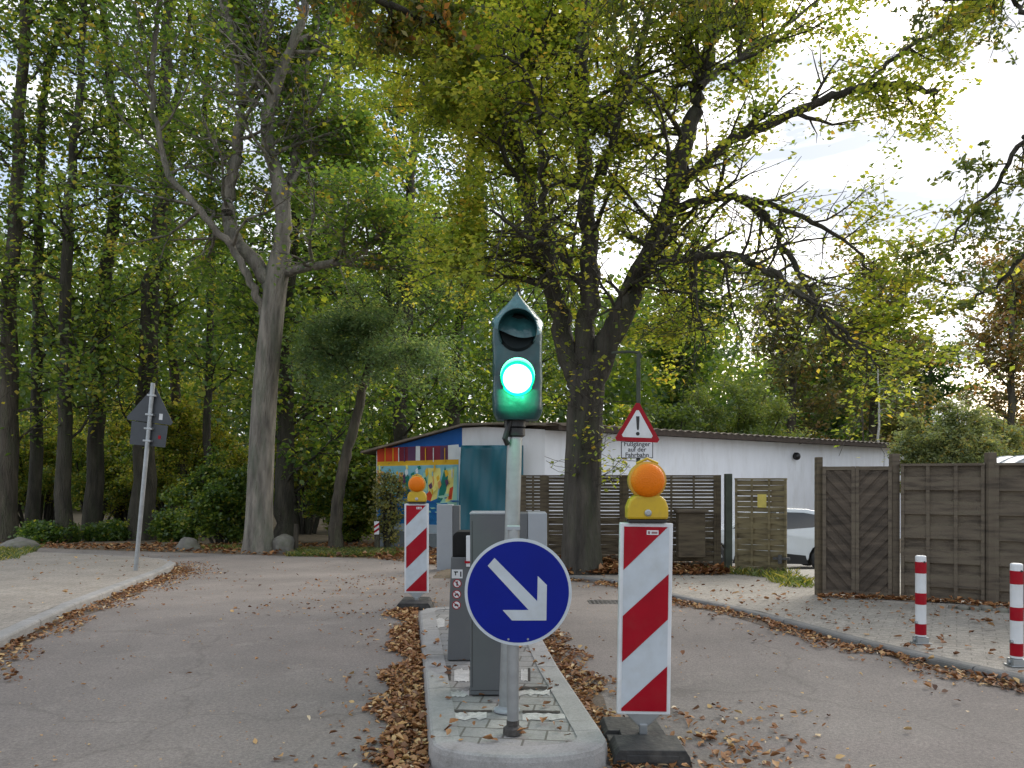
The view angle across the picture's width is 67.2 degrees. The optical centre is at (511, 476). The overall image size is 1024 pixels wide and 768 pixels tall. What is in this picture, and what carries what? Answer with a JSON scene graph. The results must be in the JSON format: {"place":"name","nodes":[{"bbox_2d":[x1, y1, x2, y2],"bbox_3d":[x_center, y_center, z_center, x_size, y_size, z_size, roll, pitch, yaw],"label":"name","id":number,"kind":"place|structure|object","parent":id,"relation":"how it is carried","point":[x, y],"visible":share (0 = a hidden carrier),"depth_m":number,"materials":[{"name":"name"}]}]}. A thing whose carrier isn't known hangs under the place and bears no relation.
{"place":"outdoors","nodes":[
{"label":"outdoors","id":0,"kind":"place"},
{"bbox_2d":[0,551,179,630],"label":"pavement","id":1,"kind":"structure","parent":0,"point":[55,582],"depth_m":11.19,"materials":[{"name":"concrete"}]},
{"bbox_2d":[127,383,172,570],"bbox_3d":[-5.919,-0.003,12.363,0.744,3.019,0.092,5,0,0],"label":"traffic sign","id":2,"kind":"object","parent":1,"relation":"on","point":[150,408],"visible":1,"depth_m":12.40,"materials":[{"name":"metal"}]},
{"bbox_2d":[1,505,900,612],"bbox_3d":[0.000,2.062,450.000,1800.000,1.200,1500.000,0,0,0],"label":"ground","id":3,"kind":"structure","parent":0,"point":[320,536],"depth_m":23.48,"materials":[{"name":"soil"}]},
{"bbox_2d":[0,537,38,551],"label":"boulder","id":4,"kind":"object","parent":3,"relation":"on","point":[17,542],"visible":0.46,"depth_m":18.19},
{"bbox_2d":[18,417,72,510],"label":"shrub","id":5,"kind":"object","parent":3,"relation":"on","point":[48,478],"visible":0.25,"depth_m":29.05,"materials":[{"name":"green plant"}]},
{"bbox_2d":[7,518,86,543],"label":"shrub","id":6,"kind":"object","parent":3,"relation":"on","point":[40,531],"visible":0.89,"depth_m":23.10,"materials":[{"name":"green plant"}]},
{"bbox_2d":[18,400,86,527],"bbox_3d":[-18.961,-0.485,30.558,5.547,5.481,4.212,0,0,0],"label":"shrub","id":7,"kind":"object","parent":3,"relation":"on","point":[50,448],"visible":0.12,"depth_m":30.32,"materials":[{"name":"green plant"}]},
{"bbox_2d":[0,0,167,541],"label":"woodland tree","id":8,"kind":"object","parent":3,"relation":"on","point":[10,438],"visible":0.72,"depth_m":24.13,"materials":[{"name":"green plant"}]},
{"bbox_2d":[48,422,132,521],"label":"shrub","id":9,"kind":"object","parent":3,"relation":"on","point":[112,469],"visible":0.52,"depth_m":28.92,"materials":[{"name":"green plant"}]},
{"bbox_2d":[0,0,202,522],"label":"woodland tree","id":10,"kind":"object","parent":3,"relation":"on","point":[33,502],"visible":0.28,"depth_m":25.14,"materials":[{"name":"green plant"}]},
{"bbox_2d":[0,0,210,542],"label":"woodland tree","id":11,"kind":"object","parent":3,"relation":"on","point":[63,365],"visible":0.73,"depth_m":23.53,"materials":[{"name":"green plant"}]},
{"bbox_2d":[79,518,132,541],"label":"shrub","id":12,"kind":"object","parent":3,"relation":"on","point":[112,530],"visible":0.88,"depth_m":24.39,"materials":[{"name":"green plant"}]},
{"bbox_2d":[0,0,237,536],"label":"woodland tree","id":13,"kind":"object","parent":3,"relation":"on","point":[92,510],"visible":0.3,"depth_m":25.91,"materials":[{"name":"green plant"}]},
{"bbox_2d":[17,0,246,540],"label":"woodland tree","id":14,"kind":"object","parent":3,"relation":"on","point":[150,367],"visible":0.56,"depth_m":24.86,"materials":[{"name":"green plant"}]},
{"bbox_2d":[77,372,190,521],"bbox_3d":[-15.658,-1.057,32.313,5.256,6.638,5.035,0,0,-32],"label":"shrub","id":15,"kind":"object","parent":3,"relation":"on","point":[122,514],"visible":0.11,"depth_m":31.02,"materials":[{"name":"green plant"}]},
{"bbox_2d":[27,0,286,510],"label":"woodland tree","id":16,"kind":"object","parent":3,"relation":"on","point":[176,385],"visible":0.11,"depth_m":28.14,"materials":[{"name":"green plant"}]},
{"bbox_2d":[136,506,203,541],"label":"shrub","id":17,"kind":"object","parent":3,"relation":"on","point":[162,531],"visible":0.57,"depth_m":23.95,"materials":[{"name":"green plant"}]},
{"bbox_2d":[113,396,245,512],"bbox_3d":[-12.326,-0.501,28.753,4.698,5.400,4.305,0,0,-32],"label":"shrub","id":18,"kind":"object","parent":3,"relation":"on","point":[167,457],"visible":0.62,"depth_m":27.93,"materials":[{"name":"green plant"}]},
{"bbox_2d":[175,537,200,550],"bbox_3d":[-8.191,1.722,19.513,0.642,0.411,0.700,0,0,0],"label":"boulder","id":19,"kind":"object","parent":3,"relation":"on","point":[185,543],"visible":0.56,"depth_m":19.28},
{"bbox_2d":[158,440,247,544],"bbox_3d":[-8.367,0.469,22.348,2.675,3.158,2.924,0,0,40],"label":"shrub","id":20,"kind":"object","parent":3,"relation":"on","point":[218,504],"visible":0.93,"depth_m":21.90,"materials":[{"name":"green plant"}]},
{"bbox_2d":[87,0,320,537],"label":"woodland tree","id":21,"kind":"object","parent":3,"relation":"on","point":[206,433],"visible":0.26,"depth_m":27.06,"materials":[{"name":"green plant"}]},
{"bbox_2d":[163,371,248,502],"bbox_3d":[-13.412,-1.308,32.903,4.797,7.125,5.170,0,0,38],"label":"shrub","id":22,"kind":"object","parent":3,"relation":"on","point":[236,455],"visible":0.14,"depth_m":32.51,"materials":[{"name":"green plant"}]},
{"bbox_2d":[25,0,461,554],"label":"beech tree","id":23,"kind":"object","parent":3,"relation":"on","point":[257,57],"visible":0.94,"depth_m":18.03,"materials":[{"name":"green plant"}]},
{"bbox_2d":[272,534,293,553],"bbox_3d":[-5.531,1.621,18.494,0.565,0.493,0.697,0,0,0],"label":"boulder","id":24,"kind":"object","parent":3,"relation":"on","point":[284,542],"visible":0.6,"depth_m":18.23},
{"bbox_2d":[122,1,444,537],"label":"woodland tree","id":25,"kind":"object","parent":3,"relation":"on","point":[287,468],"visible":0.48,"depth_m":22.15,"materials":[{"name":"green plant"}]},
{"bbox_2d":[293,524,298,550],"bbox_3d":[-5.234,1.482,18.652,0.126,0.682,0.122,0,0,0],"label":"wooden stake","id":26,"kind":"object","parent":3,"relation":"on","point":[295,531],"visible":0.79,"depth_m":18.60,"materials":[{"name":"brown wood"}]},
{"bbox_2d":[273,406,339,533],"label":"shrub","id":27,"kind":"object","parent":3,"relation":"on","point":[305,527],"visible":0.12,"depth_m":29.68,"materials":[{"name":"green plant"}]},
{"bbox_2d":[238,0,396,525],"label":"woodland tree","id":28,"kind":"object","parent":3,"relation":"on","point":[309,365],"visible":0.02,"depth_m":34.10,"materials":[{"name":"green plant"}]},
{"bbox_2d":[294,445,375,541],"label":"shrub","id":29,"kind":"object","parent":3,"relation":"on","point":[355,518],"visible":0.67,"depth_m":23.71,"materials":[{"name":"green plant"}]},
{"bbox_2d":[309,382,421,523],"bbox_3d":[-5.941,-0.985,32.171,5.065,6.459,4.067,0,0,0],"label":"shrub","id":30,"kind":"object","parent":3,"relation":"on","point":[379,436],"visible":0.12,"depth_m":31.82,"materials":[{"name":"green plant"}]},
{"bbox_2d":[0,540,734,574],"bbox_3d":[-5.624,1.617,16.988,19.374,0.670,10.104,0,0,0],"label":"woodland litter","id":31,"kind":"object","parent":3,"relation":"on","point":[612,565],"visible":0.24,"depth_m":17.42,"materials":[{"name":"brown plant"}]},
{"bbox_2d":[374,521,379,547],"bbox_3d":[-3.324,1.465,18.986,0.138,0.740,0.158,0,0,0],"label":"marker post","id":32,"kind":"object","parent":3,"relation":"on","point":[376,534],"visible":0.85,"depth_m":18.93,"materials":[{"name":"brown"}]},
{"bbox_2d":[363,463,409,547],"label":"shrub","id":33,"kind":"object","parent":3,"relation":"on","point":[389,510],"visible":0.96,"depth_m":19.12,"materials":[{"name":"green plant"}]},
{"bbox_2d":[277,172,500,548],"bbox_3d":[-3.046,-2.860,18.877,5.672,9.537,4.743,0,0,0],"label":"slanting tree","id":34,"kind":"object","parent":3,"relation":"on","point":[361,330],"visible":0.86,"depth_m":18.29,"materials":[{"name":"green plant"}]},
{"bbox_2d":[295,0,488,74],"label":"oak tree","id":35,"kind":"object","parent":3,"relation":"on","point":[417,15],"visible":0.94,"depth_m":10.37,"materials":[{"name":"green plant"}]},
{"bbox_2d":[295,0,512,441],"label":"woodland tree","id":36,"kind":"object","parent":3,"relation":"on","point":[400,431],"visible":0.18,"depth_m":27.43,"materials":[{"name":"green plant"}]},
{"bbox_2d":[0,543,813,587],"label":"grass","id":37,"kind":"structure","parent":3,"relation":"on","point":[788,578],"depth_m":16.89,"materials":[{"name":"plant"}]},
{"bbox_2d":[371,0,549,427],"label":"woodland tree","id":38,"kind":"object","parent":3,"relation":"on","point":[455,407],"visible":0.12,"depth_m":30.93,"materials":[{"name":"green plant"}]},
{"bbox_2d":[0,143,1023,513],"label":"wood","id":39,"kind":"object","parent":3,"relation":"on","point":[622,389],"visible":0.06,"depth_m":49.94,"materials":[{"name":"green plant"}]},
{"bbox_2d":[429,37,615,422],"bbox_3d":[0.405,-10.978,36.266,9.303,26.611,8.874,0,0,0],"label":"woodland tree","id":40,"kind":"object","parent":3,"relation":"on","point":[546,376],"visible":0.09,"depth_m":36.02,"materials":[{"name":"green plant"}]},
{"bbox_2d":[520,475,720,566],"bbox_3d":[1.801,0.846,12.900,3.361,1.752,0.083,0,0,2],"label":"wooden fence","id":41,"kind":"object","parent":3,"relation":"on","point":[610,543],"visible":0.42,"depth_m":12.88,"materials":[{"name":"brown wood"}]},
{"bbox_2d":[673,509,708,556],"bbox_3d":[2.945,0.931,12.680,0.520,0.782,0.280,0,0,0],"label":"bin","id":42,"kind":"object","parent":41,"relation":"attached to","point":[690,532],"visible":1,"depth_m":12.60,"materials":[{"name":"brown wood"}]},
{"bbox_2d":[360,422,901,547],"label":"shed building","id":43,"kind":"structure","parent":3,"relation":"on","point":[432,459],"depth_m":22.95,"materials":[{"name":"paint"}]},
{"bbox_2d":[459,445,522,529],"bbox_3d":[-0.537,0.523,19.595,1.655,2.653,0.150,0,0,0],"label":"tarpaulin","id":44,"kind":"object","parent":43,"relation":"hanging from","point":[482,482],"visible":0.47,"depth_m":19.59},
{"bbox_2d":[793,452,800,459],"bbox_3d":[10.221,-0.735,27.655,0.280,0.280,0.230,0,0,0],"label":"wall lamp","id":45,"kind":"object","parent":43,"relation":"attached to","point":[796,455],"visible":1,"depth_m":27.58,"materials":[{"name":"black plastic"}]},
{"bbox_2d":[608,402,660,426],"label":"shrub","id":46,"kind":"object","parent":3,"relation":"on","point":[626,411],"visible":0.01,"depth_m":25.85,"materials":[{"name":"green plant"}]},
{"bbox_2d":[315,0,1023,574],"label":"lime tree","id":47,"kind":"object","parent":3,"relation":"on","point":[541,36],"visible":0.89,"depth_m":11.44,"materials":[{"name":"green plant"}]},
{"bbox_2d":[645,397,710,431],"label":"shrub","id":48,"kind":"object","parent":3,"relation":"on","point":[668,419],"visible":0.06,"depth_m":30.62,"materials":[{"name":"green plant"}]},
{"bbox_2d":[604,209,762,429],"bbox_3d":[7.790,-4.870,36.247,8.209,15.276,6.218,0,0,-32],"label":"woodland tree","id":49,"kind":"object","parent":3,"relation":"on","point":[673,395],"visible":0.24,"depth_m":35.75,"materials":[{"name":"green plant"}]},
{"bbox_2d":[667,370,814,437],"bbox_3d":[9.787,-1.045,32.739,6.288,7.472,5.769,0,0,39],"label":"willow bush","id":50,"kind":"object","parent":3,"relation":"on","point":[760,421],"visible":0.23,"depth_m":32.49,"materials":[{"name":"green plant"}]},
{"bbox_2d":[569,575,1023,684],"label":"kerb","id":51,"kind":"structure","parent":3,"relation":"on","point":[941,661],"depth_m":6.61,"materials":[{"name":"concrete"}]},
{"bbox_2d":[727,267,871,438],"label":"woodland tree","id":52,"kind":"object","parent":3,"relation":"on","point":[797,356],"visible":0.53,"depth_m":44.15,"materials":[{"name":"green plant"}]},
{"bbox_2d":[576,0,1023,343],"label":"oak tree","id":53,"kind":"object","parent":3,"relation":"on","point":[987,215],"visible":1,"depth_m":8.63,"materials":[{"name":"green plant"}]},
{"bbox_2d":[777,299,896,441],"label":"woodland tree","id":54,"kind":"object","parent":3,"relation":"on","point":[840,422],"visible":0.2,"depth_m":51.56,"materials":[{"name":"green plant"}]},
{"bbox_2d":[835,365,893,440],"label":"birch tree","id":55,"kind":"object","parent":3,"relation":"on","point":[862,375],"visible":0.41,"depth_m":40.71,"materials":[{"name":"green plant"}]},
{"bbox_2d":[817,228,956,442],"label":"woodland tree","id":56,"kind":"object","parent":3,"relation":"on","point":[870,418],"visible":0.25,"depth_m":45.94,"materials":[{"name":"green plant"}]},
{"bbox_2d":[864,367,919,441],"bbox_3d":[19.540,-1.464,39.806,2.500,8.437,3.622,0,0,0],"label":"birch tree","id":57,"kind":"object","parent":3,"relation":"on","point":[879,414],"visible":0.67,"depth_m":39.62,"materials":[{"name":"green plant"}]},
{"bbox_2d":[887,319,994,433],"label":"woodland tree","id":58,"kind":"object","parent":3,"relation":"on","point":[930,376],"visible":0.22,"depth_m":57.96,"materials":[{"name":"green plant"}]},
{"bbox_2d":[937,248,1023,448],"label":"woodland tree","id":59,"kind":"object","parent":3,"relation":"on","point":[1012,352],"visible":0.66,"depth_m":34.67,"materials":[{"name":"green plant"}]},
{"bbox_2d":[970,403,1023,456],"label":"shrub","id":60,"kind":"object","parent":3,"relation":"on","point":[1012,436],"visible":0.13,"depth_m":26.94,"materials":[{"name":"green plant"}]},
{"bbox_2d":[972,225,1023,430],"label":"woodland tree","id":61,"kind":"object","parent":3,"relation":"on","point":[1021,411],"visible":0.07,"depth_m":38.96,"materials":[{"name":"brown plant"}]},
{"bbox_2d":[435,610,576,745],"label":"island paving","id":62,"kind":"structure","parent":0,"point":[545,732],"depth_m":4.41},
{"bbox_2d":[436,618,444,627],"bbox_3d":[-0.681,1.333,7.066,0.130,0.001,0.547,0,0,-6],"label":"mortar patch","id":63,"kind":"object","parent":62,"relation":"on","point":[440,622],"visible":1,"depth_m":7.05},
{"bbox_2d":[447,530,469,659],"bbox_3d":[-0.367,0.865,5.667,0.202,0.931,0.292,0,0,0],"label":"ticket reader","id":64,"kind":"object","parent":62,"relation":"on","point":[459,634],"visible":0.84,"depth_m":5.57,"materials":[{"name":"black plastic"}]},
{"bbox_2d":[451,690,468,696],"bbox_3d":[-0.335,1.333,4.740,0.150,0.001,0.162,0,0,0],"label":"mortar patch","id":65,"kind":"object","parent":62,"relation":"on","point":[462,693],"visible":0.95,"depth_m":4.74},
{"bbox_2d":[454,668,468,681],"bbox_3d":[-0.340,1.333,5.185,0.102,0.001,0.389,0,0,-3],"label":"mortar patch","id":66,"kind":"object","parent":62,"relation":"on","point":[461,674],"visible":0.98,"depth_m":5.17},
{"bbox_2d":[367,618,569,742],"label":"island leaves","id":67,"kind":"object","parent":62,"relation":"on","point":[448,731],"visible":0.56,"depth_m":4.49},
{"bbox_2d":[455,712,486,719],"bbox_3d":[-0.246,1.333,4.296,0.211,0.001,0.158,0,0,0],"label":"mortar patch","id":68,"kind":"object","parent":62,"relation":"on","point":[470,715],"visible":0.95,"depth_m":4.30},
{"bbox_2d":[454,710,491,711],"bbox_3d":[-0.230,1.333,4.384,0.231,0.001,0.045,0,0,0],"label":"paving joint","id":69,"kind":"object","parent":62,"relation":"on","point":[473,710],"visible":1,"depth_m":4.39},
{"bbox_2d":[469,511,504,694],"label":"access column","id":70,"kind":"structure","parent":62,"relation":"on","point":[487,529],"depth_m":4.68,"materials":[{"name":"grey metal"}]},
{"bbox_2d":[491,292,542,714],"bbox_3d":[0.030,0.150,4.274,0.292,2.364,0.421,0,0,0],"label":"traffic signal","id":71,"kind":"object","parent":62,"relation":"on","point":[517,325],"visible":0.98,"depth_m":4.24,"materials":[{"name":"green plastic"}]},
{"bbox_2d":[465,525,571,736],"bbox_3d":[0.032,0.792,3.993,0.549,1.076,0.107,0,0,0],"label":"traffic sign","id":72,"kind":"object","parent":62,"relation":"on","point":[518,591],"visible":1,"depth_m":3.94,"materials":[{"name":"metal"}]},
{"bbox_2d":[521,669,528,681],"bbox_3d":[0.086,1.333,5.173,0.058,0.001,0.368,0,0,0],"label":"mortar patch","id":73,"kind":"object","parent":62,"relation":"on","point":[524,675],"visible":1,"depth_m":5.18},
{"bbox_2d":[519,511,546,545],"bbox_3d":[0.080,0.822,6.876,0.449,1.011,0.368,0,0,0],"label":"barrier cabinet","id":74,"kind":"object","parent":62,"relation":"on","point":[533,525],"visible":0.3,"depth_m":6.69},
{"bbox_2d":[521,686,546,688],"bbox_3d":[0.136,1.333,4.866,0.173,0.001,0.075,0,0,0],"label":"paving joint","id":75,"kind":"object","parent":62,"relation":"on","point":[537,687],"visible":0.98,"depth_m":4.87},
{"bbox_2d":[519,689,549,695],"bbox_3d":[0.136,1.333,4.761,0.198,0.001,0.166,0,0,0],"label":"mortar patch","id":76,"kind":"object","parent":62,"relation":"on","point":[530,692],"visible":0.95,"depth_m":4.76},
{"bbox_2d":[523,710,559,712],"bbox_3d":[0.167,1.333,4.371,0.215,0.001,0.053,0,0,0],"label":"paving joint","id":77,"kind":"object","parent":62,"relation":"on","point":[535,711],"visible":1,"depth_m":4.37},
{"bbox_2d":[523,713,564,720],"bbox_3d":[0.179,1.333,4.283,0.243,0.001,0.144,0,0,0],"label":"mortar patch","id":78,"kind":"object","parent":62,"relation":"on","point":[537,716],"visible":0.93,"depth_m":4.28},
{"bbox_2d":[0,548,1023,767],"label":"road","id":79,"kind":"structure","parent":0,"point":[148,725],"depth_m":5.34,"materials":[{"name":"asphalt"}]},
{"bbox_2d":[0,553,175,647],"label":"kerb","id":80,"kind":"structure","parent":79,"relation":"on","point":[25,627],"depth_m":8.27,"materials":[{"name":"concrete"}]},
{"bbox_2d":[0,564,189,657],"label":"gutter dirt","id":81,"kind":"structure","parent":79,"relation":"on","point":[88,611],"depth_m":8.15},
{"bbox_2d":[377,623,420,767],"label":"gutter dirt","id":82,"kind":"structure","parent":79,"relation":"on","point":[404,657],"depth_m":4.54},
{"bbox_2d":[396,503,433,609],"bbox_3d":[-1.085,0.887,8.723,0.408,1.168,0.593,0,0,0],"label":"guide beacon","id":83,"kind":"object","parent":79,"relation":"on","point":[416,552],"visible":0.91,"depth_m":8.71,"materials":[{"name":"plastic"}]},
{"bbox_2d":[407,474,426,503],"bbox_3d":[-1.074,0.133,8.708,0.212,0.338,0.134,0,0,0],"label":"warning lamp","id":84,"kind":"object","parent":83,"relation":"on","point":[417,493],"visible":1,"depth_m":8.68,"materials":[{"name":"orange plastic"}]},
{"bbox_2d":[0,593,1017,765],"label":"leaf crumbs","id":85,"kind":"object","parent":79,"relation":"on","point":[379,663],"visible":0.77,"depth_m":5.77,"materials":[{"name":"brown plant"}]},
{"bbox_2d":[0,561,1023,767],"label":"fallen leaves","id":86,"kind":"object","parent":79,"relation":"on","point":[408,645],"visible":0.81,"depth_m":5.45,"materials":[{"name":"plant"}]},
{"bbox_2d":[419,607,607,767],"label":"island kerb","id":87,"kind":"structure","parent":79,"relation":"on","point":[587,748],"depth_m":3.99,"materials":[{"name":"concrete"}]},
{"bbox_2d":[544,636,631,767],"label":"gutter dirt","id":88,"kind":"structure","parent":79,"relation":"on","point":[598,700],"depth_m":5.12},
{"bbox_2d":[588,600,617,603],"bbox_3d":[1.106,1.479,9.095,0.400,0.010,0.300,0,0,0],"label":"drain cover","id":89,"kind":"object","parent":79,"relation":"on","point":[603,601],"visible":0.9,"depth_m":9.10,"materials":[{"name":"metal"}]},
{"bbox_2d":[598,522,691,767],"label":"guide beacon","id":90,"kind":"object","parent":79,"relation":"on","point":[638,735],"visible":0.93,"depth_m":4.11,"materials":[{"name":"plastic"}]},
{"bbox_2d":[625,457,667,522],"bbox_3d":[0.720,0.070,4.108,0.219,0.348,0.134,0,0,0],"label":"warning lamp","id":91,"kind":"object","parent":90,"relation":"on","point":[646,502],"visible":1,"depth_m":4.08,"materials":[{"name":"orange plastic"}]},
{"bbox_2d":[572,580,1023,690],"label":"gutter dirt","id":92,"kind":"structure","parent":79,"relation":"on","point":[759,622],"depth_m":6.89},
{"bbox_2d":[0,0,1023,442],"label":"sky","id":93,"kind":"structure","parent":0,"point":[993,110],"materials":[{"name":"white"}]},
{"bbox_2d":[433,562,688,578],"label":"verge","id":94,"kind":"structure","parent":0,"point":[445,573],"depth_m":12.29,"materials":[{"name":"plant"}]},
{"bbox_2d":[437,504,459,569],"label":"barrier pillar","id":95,"kind":"structure","parent":94,"relation":"on","point":[448,521],"depth_m":13.51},
{"bbox_2d":[573,570,1023,674],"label":"pavement","id":96,"kind":"structure","parent":0,"point":[887,627],"depth_m":7.74,"materials":[{"name":"concrete"}]},
{"bbox_2d":[612,350,658,461],"bbox_3d":[1.772,-0.162,11.062,0.678,3.319,0.086,0,0,0],"label":"warning sign","id":97,"kind":"object","parent":96,"relation":"on","point":[637,436],"visible":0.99,"depth_m":11.03,"materials":[{"name":"white metal"}]},
{"bbox_2d":[724,474,789,571],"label":"wooden gate","id":98,"kind":"structure","parent":96,"relation":"on","point":[770,528],"depth_m":12.54,"materials":[{"name":"brown wood"}]},
{"bbox_2d":[602,574,1023,672],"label":"pavement leaves","id":99,"kind":"object","parent":96,"relation":"on","point":[945,600],"visible":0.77,"depth_m":8.53,"materials":[{"name":"plant"}]},
{"bbox_2d":[814,457,891,595],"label":"wooden gate","id":100,"kind":"structure","parent":96,"relation":"on","point":[852,529],"depth_m":9.18,"materials":[{"name":"brown wood"}]},
{"bbox_2d":[910,555,931,643],"bbox_3d":[3.417,1.024,6.438,0.135,0.732,0.109,0,0,0],"label":"bollard","id":101,"kind":"object","parent":96,"relation":"on","point":[919,637],"visible":1,"depth_m":6.40,"materials":[{"name":"red plastic"}]},
{"bbox_2d":[889,452,1023,603],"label":"wooden fence","id":102,"kind":"object","parent":96,"relation":"on","point":[962,527],"visible":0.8,"depth_m":8.69,"materials":[{"name":"brown wood"}]},
{"bbox_2d":[957,604,969,609],"bbox_3d":[4.775,1.383,8.134,0.140,0.078,0.149,0,0,24],"label":"boulder","id":103,"kind":"object","parent":96,"relation":"on","point":[963,607],"visible":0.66,"depth_m":8.08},
{"bbox_2d":[978,605,992,610],"bbox_3d":[4.960,1.381,8.069,0.124,0.076,0.164,0,0,0],"label":"boulder","id":104,"kind":"object","parent":96,"relation":"on","point":[984,607],"visible":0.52,"depth_m":8.02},
{"bbox_2d":[995,607,1007,612],"bbox_3d":[5.046,1.379,7.936,0.111,0.067,0.144,0,0,0],"label":"boulder","id":105,"kind":"object","parent":96,"relation":"on","point":[1002,610],"visible":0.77,"depth_m":7.89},
{"bbox_2d":[1003,563,1023,667],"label":"bollard","id":106,"kind":"object","parent":96,"relation":"on","point":[1015,659],"visible":1,"depth_m":5.63,"materials":[{"name":"red plastic"}]},
{"bbox_2d":[732,553,900,588],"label":"yard","id":107,"kind":"structure","parent":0,"point":[806,570],"depth_m":13.94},
{"bbox_2d":[673,507,813,567],"bbox_3d":[6.146,1.505,19.000,4.327,1.520,1.801,0,0,6],"label":"parked car","id":108,"kind":"object","parent":107,"relation":"on","point":[800,535],"visible":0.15,"depth_m":18.08,"materials":[{"name":"white metal"}]},
{"bbox_2d":[885,391,1012,492],"bbox_3d":[13.831,-0.138,24.778,3.919,5.291,3.970,0,0,-35],"label":"shrub","id":109,"kind":"object","parent":107,"relation":"on","point":[947,440],"visible":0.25,"depth_m":24.51,"materials":[{"name":"green plant"}]},
{"bbox_2d":[997,455,1023,462],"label":"garden tunnel","id":110,"kind":"structure","parent":107,"relation":"on","point":[1011,459],"depth_m":16.45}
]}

